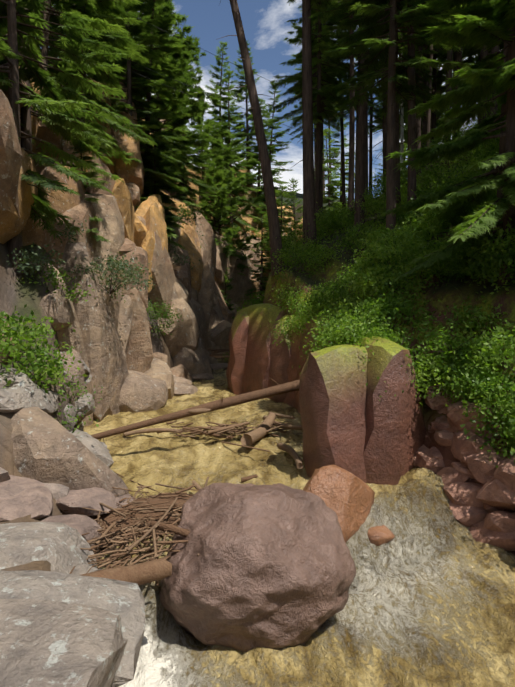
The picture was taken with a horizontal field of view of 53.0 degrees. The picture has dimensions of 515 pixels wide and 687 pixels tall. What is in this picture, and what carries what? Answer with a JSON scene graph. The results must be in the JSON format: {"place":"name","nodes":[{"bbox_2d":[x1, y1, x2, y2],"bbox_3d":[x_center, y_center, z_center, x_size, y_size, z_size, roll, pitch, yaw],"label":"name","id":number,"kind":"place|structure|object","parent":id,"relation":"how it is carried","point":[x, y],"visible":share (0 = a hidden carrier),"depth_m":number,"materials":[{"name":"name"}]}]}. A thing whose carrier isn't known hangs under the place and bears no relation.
{"place":"outdoors","nodes":[
{"label":"outdoors","id":0,"kind":"place"},
{"bbox_2d":[0,0,514,438],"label":"conifer","id":1,"kind":"object","parent":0,"point":[74,21],"depth_m":26.34,"materials":[{"name":"green plant"}]},
{"bbox_2d":[0,98,514,570],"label":"terrain ground","id":2,"kind":"structure","parent":0,"point":[18,294],"depth_m":15.68,"materials":[{"name":"green plant"}]},
{"bbox_2d":[41,0,50,87],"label":"trunk","id":3,"kind":"object","parent":2,"relation":"on","point":[44,47],"visible":0.23,"depth_m":22.75,"materials":[{"name":"brown wood"}]},
{"bbox_2d":[49,17,406,167],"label":"pole wires","id":4,"kind":"object","parent":3,"relation":"attached to","point":[216,97],"visible":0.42,"depth_m":28.35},
{"bbox_2d":[0,467,133,553],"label":"rocks","id":5,"kind":"object","parent":2,"relation":"on","point":[21,497],"visible":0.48,"depth_m":9.36,"materials":[{"name":"grey stone"}]},
{"bbox_2d":[0,352,144,686],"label":"rocks","id":6,"kind":"object","parent":2,"relation":"on","point":[60,626],"visible":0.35,"depth_m":5.01,"materials":[{"name":"grey stone"}]},
{"bbox_2d":[23,239,191,425],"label":"cliff slabs","id":7,"kind":"structure","parent":2,"relation":"on","point":[128,384],"depth_m":19.40,"materials":[{"name":"beige stone"}]},
{"bbox_2d":[0,40,302,497],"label":"cliff rocks","id":8,"kind":"object","parent":2,"relation":"on","point":[47,448],"visible":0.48,"depth_m":22.60,"materials":[{"name":"brown stone"}]},
{"bbox_2d":[64,348,302,585],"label":"driftwood branches","id":9,"kind":"object","parent":2,"relation":"on","point":[158,514],"visible":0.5,"depth_m":9.91,"materials":[{"name":"brown wood"}]},
{"bbox_2d":[174,363,227,395],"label":"river rocks","id":10,"kind":"object","parent":2,"relation":"on","point":[182,389],"visible":0.35,"depth_m":28.64,"materials":[{"name":"beige stone"}]},
{"bbox_2d":[0,92,514,467],"bbox_3d":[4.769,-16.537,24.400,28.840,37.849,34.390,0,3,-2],"label":"shrub","id":11,"kind":"object","parent":2,"relation":"on","point":[357,312],"depth_m":15.90,"materials":[{"name":"green plant"}]},
{"bbox_2d":[159,483,355,651],"bbox_3d":[-0.038,3.865,9.053,3.388,2.699,2.947,0,3,-2],"label":"boulder","id":12,"kind":"object","parent":2,"relation":"on","point":[272,566],"visible":0.9,"depth_m":7.95,"materials":[{"name":"brown stone"}]},
{"bbox_2d":[226,303,425,484],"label":"mossy boulders","id":13,"kind":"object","parent":2,"relation":"on","point":[353,424],"depth_m":12.93,"materials":[{"name":"brown stone"}]},
{"bbox_2d":[400,34,403,170],"bbox_3d":[10.144,-23.029,36.888,3.583,26.062,3.172,0,3,-2],"label":"tree trunk","id":14,"kind":"object","parent":2,"relation":"on","point":[402,137],"visible":0.29,"depth_m":37.40,"materials":[{"name":"plant"}]},
{"bbox_2d":[381,0,514,280],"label":"fir needles","id":15,"kind":"object","parent":2,"relation":"on","point":[473,89],"visible":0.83,"depth_m":15.09,"materials":[{"name":"green plant"}]},
{"bbox_2d":[413,384,514,550],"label":"rocks","id":16,"kind":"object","parent":2,"relation":"on","point":[480,512],"depth_m":12.38,"materials":[{"name":"brown stone"}]},
{"bbox_2d":[52,0,474,200],"label":"sky","id":17,"kind":"structure","parent":0,"point":[265,24],"materials":[{"name":"blue"}]},
{"bbox_2d":[84,358,514,686],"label":"ground","id":18,"kind":"structure","parent":0,"point":[430,601],"depth_m":9.56,"materials":[{"name":"beige sand"}]},
{"bbox_2d":[303,465,374,542],"bbox_3d":[1.610,3.513,11.444,1.562,1.765,2.043,3,4,43],"label":"wet boulder","id":19,"kind":"object","parent":18,"relation":"in","point":[346,496],"visible":0.56,"depth_m":10.89,"materials":[{"name":"brown stone"}]},
{"bbox_2d":[367,525,394,545],"bbox_3d":[2.621,4.133,11.051,0.631,0.420,0.548,0,3,-2],"label":"stone","id":20,"kind":"object","parent":18,"relation":"on","point":[380,535],"visible":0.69,"depth_m":10.85,"materials":[{"name":"brown stone"}]}
]}

